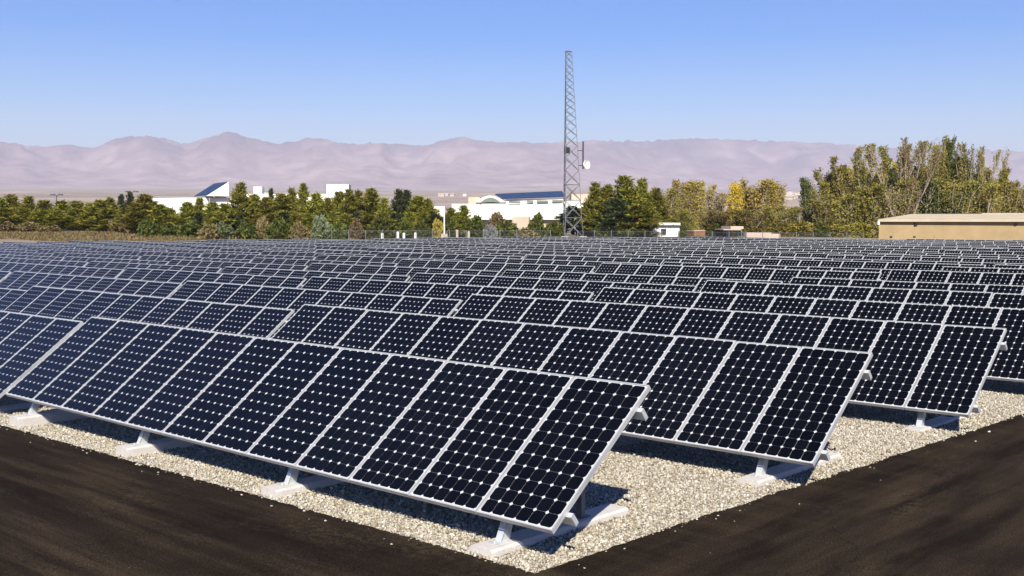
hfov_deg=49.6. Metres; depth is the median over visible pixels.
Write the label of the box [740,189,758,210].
autumn tree
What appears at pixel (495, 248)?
solar array
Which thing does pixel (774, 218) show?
autumn tree
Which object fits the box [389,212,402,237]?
pine tree
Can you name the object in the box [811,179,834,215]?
broadleaf tree
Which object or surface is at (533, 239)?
solar array
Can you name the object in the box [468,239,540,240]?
solar array
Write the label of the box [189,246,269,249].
solar array
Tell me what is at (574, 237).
solar array
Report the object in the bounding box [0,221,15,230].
bush
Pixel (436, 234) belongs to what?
chain link fence
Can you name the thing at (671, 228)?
white shed
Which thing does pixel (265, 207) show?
pine tree
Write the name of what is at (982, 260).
solar array
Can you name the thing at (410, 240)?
solar array
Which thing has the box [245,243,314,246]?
solar array
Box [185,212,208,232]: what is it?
pine tree
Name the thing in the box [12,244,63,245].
solar array
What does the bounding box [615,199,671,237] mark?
pine tree
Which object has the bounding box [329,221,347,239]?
bush
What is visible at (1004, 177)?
cottonwood tree
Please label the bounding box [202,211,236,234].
pine tree
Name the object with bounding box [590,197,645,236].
pine tree
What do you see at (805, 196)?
broadleaf tree
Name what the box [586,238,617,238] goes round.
solar array
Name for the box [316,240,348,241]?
solar array
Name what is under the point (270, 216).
pine tree
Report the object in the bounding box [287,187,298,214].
pine tree
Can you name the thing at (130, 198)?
pine tree
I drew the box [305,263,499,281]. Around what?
solar array
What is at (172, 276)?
solar array
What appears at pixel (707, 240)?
solar array
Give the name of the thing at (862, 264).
solar array
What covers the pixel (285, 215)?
pine tree
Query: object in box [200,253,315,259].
solar array
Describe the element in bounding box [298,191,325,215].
pine tree
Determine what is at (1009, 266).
solar array
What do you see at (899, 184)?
broadleaf tree
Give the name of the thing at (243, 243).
solar array
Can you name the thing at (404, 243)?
solar array
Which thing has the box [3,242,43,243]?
solar array
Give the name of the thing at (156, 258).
solar array
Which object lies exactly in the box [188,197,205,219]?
pine tree
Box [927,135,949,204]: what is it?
cottonwood tree
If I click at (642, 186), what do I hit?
pine tree
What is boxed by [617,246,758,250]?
solar array
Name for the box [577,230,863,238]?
chain link fence
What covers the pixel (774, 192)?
autumn tree
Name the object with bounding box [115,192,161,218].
pine tree
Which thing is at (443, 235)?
white pole
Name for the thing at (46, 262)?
solar array
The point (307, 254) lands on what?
solar array
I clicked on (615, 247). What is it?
solar array
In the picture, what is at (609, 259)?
solar array
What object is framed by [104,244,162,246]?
solar array
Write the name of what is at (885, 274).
solar array
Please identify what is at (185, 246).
solar array
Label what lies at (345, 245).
solar array
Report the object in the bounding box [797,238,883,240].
solar array
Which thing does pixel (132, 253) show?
solar array
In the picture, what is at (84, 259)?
solar array
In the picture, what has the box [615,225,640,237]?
bush
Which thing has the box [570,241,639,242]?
solar array
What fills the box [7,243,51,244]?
solar array
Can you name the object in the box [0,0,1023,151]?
sky
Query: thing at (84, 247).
solar array
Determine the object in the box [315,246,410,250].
solar array
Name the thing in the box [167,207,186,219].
pine tree
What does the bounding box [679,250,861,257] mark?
solar array
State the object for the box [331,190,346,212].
pine tree
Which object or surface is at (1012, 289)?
solar array
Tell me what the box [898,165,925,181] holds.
broadleaf tree
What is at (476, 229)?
bush
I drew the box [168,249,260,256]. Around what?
solar array
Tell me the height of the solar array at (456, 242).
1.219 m
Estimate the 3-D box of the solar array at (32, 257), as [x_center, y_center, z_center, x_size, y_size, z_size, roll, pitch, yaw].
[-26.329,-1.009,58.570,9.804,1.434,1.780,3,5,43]
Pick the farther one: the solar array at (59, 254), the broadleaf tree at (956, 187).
the broadleaf tree at (956, 187)
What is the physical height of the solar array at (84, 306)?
1.435 m
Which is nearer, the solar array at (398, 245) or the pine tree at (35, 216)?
the solar array at (398, 245)
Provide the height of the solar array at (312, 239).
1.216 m
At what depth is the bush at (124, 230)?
150.13 m
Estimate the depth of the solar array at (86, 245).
92.20 m
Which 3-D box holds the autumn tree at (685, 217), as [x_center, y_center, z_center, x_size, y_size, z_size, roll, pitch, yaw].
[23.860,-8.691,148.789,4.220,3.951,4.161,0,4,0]
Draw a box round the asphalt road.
[0,414,1023,575]
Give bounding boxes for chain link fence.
[331,230,550,239]
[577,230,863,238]
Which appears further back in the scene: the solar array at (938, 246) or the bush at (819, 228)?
the bush at (819, 228)
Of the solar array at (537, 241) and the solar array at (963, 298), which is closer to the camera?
the solar array at (963, 298)
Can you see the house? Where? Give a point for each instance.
(790, 198)
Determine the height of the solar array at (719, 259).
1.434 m
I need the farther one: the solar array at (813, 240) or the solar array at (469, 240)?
the solar array at (469, 240)
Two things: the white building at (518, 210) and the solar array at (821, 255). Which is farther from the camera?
the white building at (518, 210)
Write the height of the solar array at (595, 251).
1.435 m
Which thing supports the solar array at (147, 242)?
on the gravel bed
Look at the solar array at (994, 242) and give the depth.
77.28 m
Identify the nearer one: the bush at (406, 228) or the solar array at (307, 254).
the solar array at (307, 254)
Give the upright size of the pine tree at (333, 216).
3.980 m
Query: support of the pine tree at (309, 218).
on the terrain at (114, 169)
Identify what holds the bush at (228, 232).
on the terrain at (114, 169)
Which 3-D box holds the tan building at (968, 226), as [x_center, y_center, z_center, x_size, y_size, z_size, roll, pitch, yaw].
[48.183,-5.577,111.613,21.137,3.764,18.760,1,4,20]
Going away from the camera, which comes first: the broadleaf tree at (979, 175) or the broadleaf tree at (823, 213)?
the broadleaf tree at (823, 213)
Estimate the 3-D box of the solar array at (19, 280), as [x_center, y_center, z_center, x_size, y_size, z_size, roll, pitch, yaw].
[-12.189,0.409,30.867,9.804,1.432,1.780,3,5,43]
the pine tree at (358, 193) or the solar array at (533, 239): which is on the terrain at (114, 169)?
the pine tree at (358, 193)
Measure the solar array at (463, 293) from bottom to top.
1.435 m
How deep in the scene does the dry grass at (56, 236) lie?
144.47 m
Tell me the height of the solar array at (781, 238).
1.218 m
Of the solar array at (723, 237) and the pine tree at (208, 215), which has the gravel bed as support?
the solar array at (723, 237)
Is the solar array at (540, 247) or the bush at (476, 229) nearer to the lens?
the solar array at (540, 247)
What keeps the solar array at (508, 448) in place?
on the gravel bed
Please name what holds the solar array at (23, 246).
on the gravel bed
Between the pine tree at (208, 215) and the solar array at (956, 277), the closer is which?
the solar array at (956, 277)
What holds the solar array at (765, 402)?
on the gravel bed
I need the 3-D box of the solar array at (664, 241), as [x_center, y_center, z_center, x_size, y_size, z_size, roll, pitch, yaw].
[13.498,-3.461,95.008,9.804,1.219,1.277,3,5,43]
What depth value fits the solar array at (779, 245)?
72.50 m
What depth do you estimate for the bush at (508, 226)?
149.10 m
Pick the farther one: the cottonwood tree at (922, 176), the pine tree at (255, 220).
the pine tree at (255, 220)
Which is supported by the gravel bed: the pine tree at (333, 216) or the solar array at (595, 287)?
the solar array at (595, 287)
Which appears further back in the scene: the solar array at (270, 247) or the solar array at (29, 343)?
the solar array at (270, 247)
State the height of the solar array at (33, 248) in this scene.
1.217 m
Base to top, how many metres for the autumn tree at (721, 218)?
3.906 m
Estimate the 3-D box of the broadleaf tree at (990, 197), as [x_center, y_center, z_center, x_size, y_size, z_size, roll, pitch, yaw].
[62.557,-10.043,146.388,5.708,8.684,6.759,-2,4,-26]
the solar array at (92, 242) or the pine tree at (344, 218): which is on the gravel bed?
the solar array at (92, 242)
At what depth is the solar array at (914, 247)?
62.98 m
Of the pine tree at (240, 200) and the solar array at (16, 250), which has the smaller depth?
the solar array at (16, 250)
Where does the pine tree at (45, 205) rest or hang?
on the terrain at (114, 169)
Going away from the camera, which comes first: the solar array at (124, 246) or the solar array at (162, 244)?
the solar array at (124, 246)
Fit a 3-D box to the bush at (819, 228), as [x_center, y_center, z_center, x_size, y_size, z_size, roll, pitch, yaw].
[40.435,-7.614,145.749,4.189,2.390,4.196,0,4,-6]
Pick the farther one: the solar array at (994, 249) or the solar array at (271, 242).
the solar array at (271, 242)
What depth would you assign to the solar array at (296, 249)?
71.72 m
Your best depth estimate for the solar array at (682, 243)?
81.83 m
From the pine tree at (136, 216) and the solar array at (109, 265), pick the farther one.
the pine tree at (136, 216)
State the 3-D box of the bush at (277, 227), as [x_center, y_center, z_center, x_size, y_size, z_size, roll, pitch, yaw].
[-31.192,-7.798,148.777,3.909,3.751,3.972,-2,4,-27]
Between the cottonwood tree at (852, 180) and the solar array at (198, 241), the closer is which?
the solar array at (198, 241)
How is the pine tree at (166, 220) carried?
on the terrain at (114, 169)
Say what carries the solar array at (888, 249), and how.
on the gravel bed
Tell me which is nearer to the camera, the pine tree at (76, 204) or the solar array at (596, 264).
the solar array at (596, 264)
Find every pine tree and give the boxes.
[0,196,16,214]
[0,208,24,229]
[3,194,20,214]
[13,207,32,225]
[15,194,42,223]
[15,210,50,225]
[34,199,53,212]
[39,209,78,229]
[47,199,72,231]
[62,207,85,231]
[68,200,86,212]
[74,205,104,231]
[84,208,117,230]
[89,199,111,231]
[106,197,124,215]
[109,201,153,233]
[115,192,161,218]
[117,194,127,213]
[124,191,134,211]
[146,204,184,227]
[157,216,176,226]
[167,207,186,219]
[172,218,188,233]
[178,201,194,220]
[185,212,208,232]
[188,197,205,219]
[201,201,219,218]
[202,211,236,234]
[203,214,213,222]
[208,202,241,217]
[224,214,250,236]
[225,181,258,222]
[243,194,260,216]
[247,214,270,226]
[248,196,279,218]
[256,213,277,233]
[268,188,275,204]
[270,211,292,221]
[272,193,294,217]
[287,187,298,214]
[287,213,312,231]
[294,182,310,216]
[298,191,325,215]
[303,212,314,232]
[313,196,339,219]
[313,210,339,231]
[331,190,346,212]
[335,213,353,234]
[336,189,362,217]
[346,212,370,225]
[351,186,380,216]
[353,189,363,210]
[359,214,374,238]
[369,210,396,234]
[372,196,395,216]
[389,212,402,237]
[390,188,409,217]
[398,211,415,227]
[402,189,415,215]
[402,195,435,222]
[412,211,431,227]
[414,197,440,221]
[427,213,448,231]
[442,207,456,223]
[450,204,475,236]
[553,205,579,233]
[572,203,589,234]
[575,181,605,234]
[580,184,619,229]
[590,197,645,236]
[602,175,643,227]
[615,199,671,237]
[627,177,659,235]
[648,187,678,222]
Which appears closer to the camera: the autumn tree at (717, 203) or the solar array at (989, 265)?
the solar array at (989, 265)
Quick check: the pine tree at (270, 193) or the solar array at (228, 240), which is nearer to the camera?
the solar array at (228, 240)
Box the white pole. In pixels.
[441,206,447,237]
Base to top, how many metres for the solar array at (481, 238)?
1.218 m
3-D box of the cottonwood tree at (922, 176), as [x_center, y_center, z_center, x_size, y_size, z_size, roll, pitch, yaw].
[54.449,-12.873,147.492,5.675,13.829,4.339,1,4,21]
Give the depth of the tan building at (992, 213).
139.47 m
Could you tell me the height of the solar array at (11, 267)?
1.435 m
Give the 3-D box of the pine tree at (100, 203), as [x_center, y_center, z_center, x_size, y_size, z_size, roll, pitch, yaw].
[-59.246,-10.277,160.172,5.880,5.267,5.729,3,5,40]
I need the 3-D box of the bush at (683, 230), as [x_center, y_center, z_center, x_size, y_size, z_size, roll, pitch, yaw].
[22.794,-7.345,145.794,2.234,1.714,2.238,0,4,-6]
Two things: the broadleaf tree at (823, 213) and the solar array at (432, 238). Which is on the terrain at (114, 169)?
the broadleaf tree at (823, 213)
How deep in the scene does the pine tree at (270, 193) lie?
162.27 m
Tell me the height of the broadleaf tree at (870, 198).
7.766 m
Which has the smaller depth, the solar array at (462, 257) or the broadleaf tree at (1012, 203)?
the solar array at (462, 257)
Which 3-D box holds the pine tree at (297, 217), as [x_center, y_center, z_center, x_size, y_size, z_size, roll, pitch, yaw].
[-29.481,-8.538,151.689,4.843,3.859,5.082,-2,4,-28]
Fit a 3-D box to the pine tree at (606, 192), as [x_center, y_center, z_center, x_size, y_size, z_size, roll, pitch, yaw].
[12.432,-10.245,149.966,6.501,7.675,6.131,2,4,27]
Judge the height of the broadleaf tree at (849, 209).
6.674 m
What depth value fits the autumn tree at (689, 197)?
156.37 m
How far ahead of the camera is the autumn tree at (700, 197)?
156.73 m
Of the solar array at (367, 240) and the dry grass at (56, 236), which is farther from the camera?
the dry grass at (56, 236)
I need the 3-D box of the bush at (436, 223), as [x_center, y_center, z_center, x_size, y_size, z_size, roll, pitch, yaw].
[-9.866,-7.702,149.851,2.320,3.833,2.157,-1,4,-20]
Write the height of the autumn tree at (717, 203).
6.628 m
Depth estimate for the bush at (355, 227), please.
148.32 m
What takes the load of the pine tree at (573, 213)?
on the terrain at (114, 169)
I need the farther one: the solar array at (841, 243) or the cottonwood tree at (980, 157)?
the cottonwood tree at (980, 157)
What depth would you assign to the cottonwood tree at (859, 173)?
147.16 m
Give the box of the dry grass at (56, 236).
[0,230,392,241]
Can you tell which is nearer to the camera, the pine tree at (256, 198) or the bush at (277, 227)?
the bush at (277, 227)
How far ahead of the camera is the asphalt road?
9.48 m
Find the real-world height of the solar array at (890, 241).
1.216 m
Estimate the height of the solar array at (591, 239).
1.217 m
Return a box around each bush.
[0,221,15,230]
[12,222,44,232]
[41,225,61,231]
[105,217,118,231]
[118,220,135,233]
[136,219,159,236]
[158,223,181,235]
[173,219,201,237]
[197,223,220,239]
[212,221,233,238]
[234,221,260,239]
[255,215,267,238]
[264,216,291,239]
[288,221,311,238]
[309,213,333,238]
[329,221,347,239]
[347,217,364,238]
[363,216,393,239]
[393,220,414,237]
[411,219,434,237]
[432,217,446,237]
[445,219,460,236]
[461,215,486,237]
[483,224,499,237]
[487,211,507,235]
[494,219,518,237]
[514,227,540,236]
[527,212,544,236]
[543,221,563,236]
[595,223,613,236]
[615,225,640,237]
[679,226,690,236]
[705,223,722,236]
[773,222,795,236]
[790,220,815,236]
[811,221,836,236]
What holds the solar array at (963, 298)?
on the gravel bed
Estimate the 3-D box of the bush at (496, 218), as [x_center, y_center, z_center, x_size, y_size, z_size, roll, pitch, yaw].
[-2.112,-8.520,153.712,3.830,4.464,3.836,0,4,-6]
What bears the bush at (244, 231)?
on the terrain at (114, 169)
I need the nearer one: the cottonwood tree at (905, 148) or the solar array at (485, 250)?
the solar array at (485, 250)
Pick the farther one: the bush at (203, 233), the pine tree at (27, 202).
the pine tree at (27, 202)
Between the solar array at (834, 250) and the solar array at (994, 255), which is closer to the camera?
the solar array at (994, 255)
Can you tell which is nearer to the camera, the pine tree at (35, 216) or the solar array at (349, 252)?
the solar array at (349, 252)
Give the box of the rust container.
[686,230,704,235]
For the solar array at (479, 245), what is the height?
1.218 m
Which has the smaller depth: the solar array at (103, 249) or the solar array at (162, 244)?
the solar array at (103, 249)
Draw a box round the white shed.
[644,223,679,236]
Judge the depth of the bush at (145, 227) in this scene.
148.09 m
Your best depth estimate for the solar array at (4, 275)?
34.65 m
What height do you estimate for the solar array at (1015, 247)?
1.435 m
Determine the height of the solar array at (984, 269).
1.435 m
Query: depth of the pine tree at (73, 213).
155.11 m
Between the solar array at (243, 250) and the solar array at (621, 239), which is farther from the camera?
the solar array at (621, 239)
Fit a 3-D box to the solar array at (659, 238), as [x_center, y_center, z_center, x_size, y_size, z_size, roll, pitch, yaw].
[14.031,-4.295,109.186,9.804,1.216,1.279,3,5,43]
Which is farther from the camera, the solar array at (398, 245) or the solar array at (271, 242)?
the solar array at (271, 242)
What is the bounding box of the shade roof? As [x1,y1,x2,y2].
[714,226,743,236]
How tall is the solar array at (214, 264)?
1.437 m
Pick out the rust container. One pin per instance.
(698, 232)
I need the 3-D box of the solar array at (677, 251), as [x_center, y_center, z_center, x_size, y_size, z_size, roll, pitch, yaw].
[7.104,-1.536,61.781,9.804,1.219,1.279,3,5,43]
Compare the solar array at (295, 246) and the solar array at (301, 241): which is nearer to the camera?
the solar array at (295, 246)
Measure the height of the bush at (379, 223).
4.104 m
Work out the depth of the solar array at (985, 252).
53.05 m
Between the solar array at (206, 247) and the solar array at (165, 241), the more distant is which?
the solar array at (165, 241)
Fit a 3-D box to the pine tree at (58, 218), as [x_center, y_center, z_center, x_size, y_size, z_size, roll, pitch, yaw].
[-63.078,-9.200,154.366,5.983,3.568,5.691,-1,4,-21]
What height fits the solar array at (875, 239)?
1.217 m
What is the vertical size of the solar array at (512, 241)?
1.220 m
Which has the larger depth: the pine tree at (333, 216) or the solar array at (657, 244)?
the pine tree at (333, 216)
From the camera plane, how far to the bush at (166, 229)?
148.12 m
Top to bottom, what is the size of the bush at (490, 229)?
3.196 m
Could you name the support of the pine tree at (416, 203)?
on the terrain at (114, 169)
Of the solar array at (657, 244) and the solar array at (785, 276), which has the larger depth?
the solar array at (657, 244)
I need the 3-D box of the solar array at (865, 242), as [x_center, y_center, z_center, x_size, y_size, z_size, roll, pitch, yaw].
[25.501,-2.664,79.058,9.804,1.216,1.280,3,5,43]
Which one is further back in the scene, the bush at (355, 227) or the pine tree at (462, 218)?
the pine tree at (462, 218)
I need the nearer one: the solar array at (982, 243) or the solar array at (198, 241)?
the solar array at (982, 243)
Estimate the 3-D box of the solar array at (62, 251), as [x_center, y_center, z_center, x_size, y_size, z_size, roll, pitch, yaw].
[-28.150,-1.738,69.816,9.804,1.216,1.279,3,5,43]
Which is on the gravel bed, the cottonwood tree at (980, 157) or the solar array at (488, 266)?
the solar array at (488, 266)
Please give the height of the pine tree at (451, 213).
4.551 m
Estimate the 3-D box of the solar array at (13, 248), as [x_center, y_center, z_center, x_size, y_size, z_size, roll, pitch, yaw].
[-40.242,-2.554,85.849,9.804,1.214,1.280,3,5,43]
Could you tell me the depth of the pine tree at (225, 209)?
155.14 m
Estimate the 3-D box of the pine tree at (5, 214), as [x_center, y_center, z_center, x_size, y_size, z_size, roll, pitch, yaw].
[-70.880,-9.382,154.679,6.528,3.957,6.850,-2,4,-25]
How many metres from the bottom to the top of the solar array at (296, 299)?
1.434 m
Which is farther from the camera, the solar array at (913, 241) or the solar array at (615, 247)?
the solar array at (913, 241)
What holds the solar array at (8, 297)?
on the gravel bed
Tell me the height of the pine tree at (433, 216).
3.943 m
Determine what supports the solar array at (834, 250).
on the gravel bed
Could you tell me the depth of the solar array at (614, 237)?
122.23 m
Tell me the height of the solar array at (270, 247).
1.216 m
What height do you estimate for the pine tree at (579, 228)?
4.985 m
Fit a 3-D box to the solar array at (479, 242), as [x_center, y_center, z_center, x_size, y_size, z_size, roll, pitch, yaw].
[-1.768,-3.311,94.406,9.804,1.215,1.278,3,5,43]
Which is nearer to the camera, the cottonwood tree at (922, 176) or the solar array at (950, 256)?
the solar array at (950, 256)
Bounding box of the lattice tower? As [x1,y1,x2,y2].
[561,50,589,236]
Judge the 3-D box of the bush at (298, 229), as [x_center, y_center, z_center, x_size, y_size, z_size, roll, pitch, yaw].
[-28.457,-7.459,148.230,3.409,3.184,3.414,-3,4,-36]
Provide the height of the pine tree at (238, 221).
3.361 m
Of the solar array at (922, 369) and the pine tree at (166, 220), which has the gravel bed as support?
the solar array at (922, 369)
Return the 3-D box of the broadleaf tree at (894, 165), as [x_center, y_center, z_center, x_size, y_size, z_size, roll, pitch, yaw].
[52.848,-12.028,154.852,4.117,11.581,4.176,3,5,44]
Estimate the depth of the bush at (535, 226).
151.21 m
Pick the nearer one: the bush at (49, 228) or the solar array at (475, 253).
the solar array at (475, 253)
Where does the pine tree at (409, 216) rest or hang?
on the terrain at (114, 169)
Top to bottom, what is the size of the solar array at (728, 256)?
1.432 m
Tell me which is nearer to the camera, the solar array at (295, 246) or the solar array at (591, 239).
the solar array at (295, 246)
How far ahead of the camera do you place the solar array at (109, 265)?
42.81 m
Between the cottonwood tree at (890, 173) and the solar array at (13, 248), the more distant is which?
the cottonwood tree at (890, 173)
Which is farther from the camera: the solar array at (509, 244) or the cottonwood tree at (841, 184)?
the cottonwood tree at (841, 184)
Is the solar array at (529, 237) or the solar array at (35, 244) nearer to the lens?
the solar array at (35, 244)
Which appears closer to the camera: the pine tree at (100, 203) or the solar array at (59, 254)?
the solar array at (59, 254)
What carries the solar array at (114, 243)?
on the gravel bed
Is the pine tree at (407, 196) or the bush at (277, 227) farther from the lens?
the pine tree at (407, 196)
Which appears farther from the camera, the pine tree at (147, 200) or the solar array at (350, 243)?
the pine tree at (147, 200)
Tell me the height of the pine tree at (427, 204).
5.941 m
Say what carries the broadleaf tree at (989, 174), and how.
on the terrain at (114, 169)
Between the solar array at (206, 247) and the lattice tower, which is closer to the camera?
the solar array at (206, 247)
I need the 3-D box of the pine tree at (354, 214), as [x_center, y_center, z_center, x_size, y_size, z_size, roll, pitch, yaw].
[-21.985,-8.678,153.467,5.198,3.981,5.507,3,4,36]
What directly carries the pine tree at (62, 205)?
on the terrain at (114, 169)
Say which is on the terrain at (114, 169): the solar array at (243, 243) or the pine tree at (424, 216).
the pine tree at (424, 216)
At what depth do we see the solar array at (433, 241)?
105.26 m
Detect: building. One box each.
[153,182,350,214]
[434,191,589,229]
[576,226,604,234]
[877,214,1023,239]
[961,213,1023,213]
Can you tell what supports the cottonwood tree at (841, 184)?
on the terrain at (114, 169)
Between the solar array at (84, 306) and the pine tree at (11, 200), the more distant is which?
the pine tree at (11, 200)
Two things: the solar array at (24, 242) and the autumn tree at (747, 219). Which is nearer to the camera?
the solar array at (24, 242)
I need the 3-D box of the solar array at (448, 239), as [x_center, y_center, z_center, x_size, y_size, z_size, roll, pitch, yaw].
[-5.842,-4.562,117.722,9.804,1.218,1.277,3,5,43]
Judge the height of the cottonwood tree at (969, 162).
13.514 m
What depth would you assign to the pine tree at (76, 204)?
160.07 m
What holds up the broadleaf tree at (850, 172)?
on the terrain at (114, 169)
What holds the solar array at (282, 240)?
on the gravel bed
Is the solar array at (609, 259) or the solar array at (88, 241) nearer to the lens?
the solar array at (609, 259)
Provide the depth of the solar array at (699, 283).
31.84 m
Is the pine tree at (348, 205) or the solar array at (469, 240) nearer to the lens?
the solar array at (469, 240)
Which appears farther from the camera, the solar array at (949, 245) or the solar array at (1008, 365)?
the solar array at (949, 245)
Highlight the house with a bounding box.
[784,196,793,199]
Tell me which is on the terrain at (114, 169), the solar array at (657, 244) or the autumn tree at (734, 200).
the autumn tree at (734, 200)
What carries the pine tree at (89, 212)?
on the terrain at (114, 169)
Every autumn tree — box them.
[652,188,686,227]
[671,179,700,229]
[676,208,704,235]
[686,180,717,228]
[692,209,738,236]
[699,191,729,235]
[723,181,744,235]
[728,209,771,235]
[739,177,788,226]
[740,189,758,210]
[759,204,797,235]
[764,178,791,210]
[778,206,804,234]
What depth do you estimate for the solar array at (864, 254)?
55.38 m
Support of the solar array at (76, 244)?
on the gravel bed
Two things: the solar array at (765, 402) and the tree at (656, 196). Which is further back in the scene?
the tree at (656, 196)
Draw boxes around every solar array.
[0,247,26,249]
[0,249,37,252]
[0,251,52,256]
[0,254,63,260]
[0,257,87,266]
[0,262,123,282]
[0,271,10,281]
[0,271,181,297]
[0,288,27,310]
[0,310,83,412]
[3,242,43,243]
[4,286,294,337]
[5,316,650,556]
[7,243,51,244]
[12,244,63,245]
[17,245,75,248]
[26,247,90,250]
[36,241,78,243]
[36,249,110,254]
[50,252,140,259]
[52,243,103,245]
[62,256,168,265]
[64,245,120,247]
[69,240,110,242]
[74,246,141,248]
[78,242,112,243]
[85,261,221,277]
[90,248,167,251]
[91,243,143,244]
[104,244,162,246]
[109,250,201,258]
[113,241,161,242]
[117,268,305,297]
[121,245,188,248]
[127,242,181,243]
[139,255,251,262]
[142,247,219,251]
[144,243,203,245]
[146,241,193,242]
[163,244,232,247]
[166,259,307,272]
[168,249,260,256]
[169,281,461,337]
[182,242,224,244]
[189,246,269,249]
[195,240,250,242]
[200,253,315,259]
[204,243,275,246]
[207,239,257,240]
[218,242,279,243]
[220,248,314,252]
[220,267,409,284]
[234,246,314,249]
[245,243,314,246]
[250,257,396,269]
[252,241,294,243]
[258,240,314,241]
[260,251,375,256]
[271,248,363,252]
[271,304,872,486]
[276,245,336,247]
[281,242,329,244]
[285,241,316,242]
[290,239,340,239]
[301,276,593,316]
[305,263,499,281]
[314,255,461,263]
[315,243,397,246]
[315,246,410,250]
[315,250,413,254]
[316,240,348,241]
[317,242,388,243]
[346,240,409,241]
[349,241,421,242]
[354,243,435,246]
[361,246,426,248]
[367,248,483,252]
[374,239,438,241]
[375,252,522,260]
[389,242,454,245]
[396,259,594,275]
[400,245,496,247]
[408,273,696,300]
[411,241,455,241]
[414,247,529,252]
[418,237,452,238]
[423,242,505,243]
[429,239,467,239]
[434,251,578,258]
[437,243,534,247]
[440,240,493,241]
[453,238,517,239]
[453,294,1007,431]
[456,241,507,243]
[459,247,532,250]
[463,257,657,272]
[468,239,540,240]
[475,243,545,245]
[486,241,567,242]
[486,250,631,255]
[499,246,614,249]
[501,270,782,291]
[502,237,557,238]
[507,242,591,244]
[518,241,569,242]
[519,238,569,239]
[525,255,716,264]
[532,249,675,254]
[537,245,631,248]
[541,242,606,244]
[542,239,625,241]
[544,238,585,238]
[558,237,590,237]
[570,239,627,241]
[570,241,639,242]
[574,244,654,246]
[578,248,694,253]
[582,254,761,263]
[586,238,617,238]
[591,237,637,237]
[594,287,1023,381]
[595,263,881,283]
[603,239,638,239]
[606,243,711,245]
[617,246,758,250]
[618,238,699,239]
[627,240,721,242]
[635,253,820,258]
[640,242,722,244]
[655,246,793,250]
[662,262,891,280]
[669,242,740,243]
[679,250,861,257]
[685,237,761,237]
[691,240,724,240]
[692,245,797,248]
[697,241,773,243]
[699,280,1023,308]
[701,238,773,239]
[720,258,985,270]
[723,243,833,246]
[724,240,810,242]
[725,250,903,255]
[751,238,813,238]
[756,243,868,245]
[762,248,938,254]
[774,239,880,240]
[776,257,1023,267]
[784,242,893,244]
[789,277,1023,293]
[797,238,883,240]
[798,247,970,252]
[811,241,919,243]
[820,238,905,239]
[826,255,1023,262]
[834,245,992,250]
[838,241,944,242]
[863,240,955,241]
[863,245,1007,248]
[867,254,1023,258]
[884,240,969,241]
[886,269,1023,285]
[894,244,1007,246]
[906,239,1011,240]
[909,253,1023,256]
[920,243,1023,245]
[942,266,1023,273]
[944,250,1023,254]
[945,242,1023,244]
[970,241,1023,242]
[975,248,1023,251]
[994,264,1023,268]
[1008,246,1023,248]
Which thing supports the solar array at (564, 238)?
on the gravel bed
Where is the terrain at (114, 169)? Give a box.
[0,132,1023,242]
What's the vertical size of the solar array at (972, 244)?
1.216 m
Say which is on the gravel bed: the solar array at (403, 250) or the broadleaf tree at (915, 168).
the solar array at (403, 250)
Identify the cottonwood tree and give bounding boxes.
[811,156,886,223]
[817,174,855,194]
[847,143,890,235]
[868,142,918,217]
[881,158,904,218]
[898,137,943,214]
[901,140,944,210]
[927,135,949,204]
[934,134,956,207]
[936,142,974,210]
[952,144,984,212]
[977,146,1010,207]
[989,167,1011,212]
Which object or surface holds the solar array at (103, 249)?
on the gravel bed
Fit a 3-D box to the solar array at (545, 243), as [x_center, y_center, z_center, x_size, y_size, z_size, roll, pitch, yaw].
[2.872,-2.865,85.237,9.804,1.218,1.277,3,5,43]
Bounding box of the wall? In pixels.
[744,232,778,237]
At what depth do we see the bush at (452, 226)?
150.40 m
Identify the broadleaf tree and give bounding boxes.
[797,176,818,236]
[807,199,848,236]
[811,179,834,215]
[824,163,846,198]
[824,191,893,237]
[838,165,866,201]
[852,183,886,237]
[868,178,922,234]
[886,160,898,193]
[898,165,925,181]
[910,179,982,213]
[931,177,978,213]
[955,165,990,182]
[956,179,1004,212]
[972,165,996,189]
[997,179,1023,212]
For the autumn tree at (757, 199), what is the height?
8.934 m
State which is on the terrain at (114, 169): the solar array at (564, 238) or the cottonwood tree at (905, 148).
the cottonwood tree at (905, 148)
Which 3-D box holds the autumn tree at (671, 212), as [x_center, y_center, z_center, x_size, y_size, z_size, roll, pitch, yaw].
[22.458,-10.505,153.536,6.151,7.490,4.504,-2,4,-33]
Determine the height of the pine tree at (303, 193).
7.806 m
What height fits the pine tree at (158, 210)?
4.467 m
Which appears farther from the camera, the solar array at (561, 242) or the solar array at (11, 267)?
the solar array at (561, 242)
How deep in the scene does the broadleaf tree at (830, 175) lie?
151.78 m
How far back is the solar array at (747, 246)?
69.88 m
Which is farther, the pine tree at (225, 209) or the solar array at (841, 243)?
the pine tree at (225, 209)
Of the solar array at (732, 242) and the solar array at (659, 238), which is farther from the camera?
the solar array at (659, 238)
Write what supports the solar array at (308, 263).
on the gravel bed
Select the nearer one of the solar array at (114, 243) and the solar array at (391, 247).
the solar array at (391, 247)
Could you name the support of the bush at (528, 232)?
on the terrain at (114, 169)
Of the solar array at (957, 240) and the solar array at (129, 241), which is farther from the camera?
the solar array at (129, 241)
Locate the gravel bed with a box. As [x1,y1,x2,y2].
[0,380,1023,571]
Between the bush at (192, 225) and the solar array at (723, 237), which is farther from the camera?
the bush at (192, 225)
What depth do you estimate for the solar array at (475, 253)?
55.23 m
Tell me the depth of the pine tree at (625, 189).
149.63 m

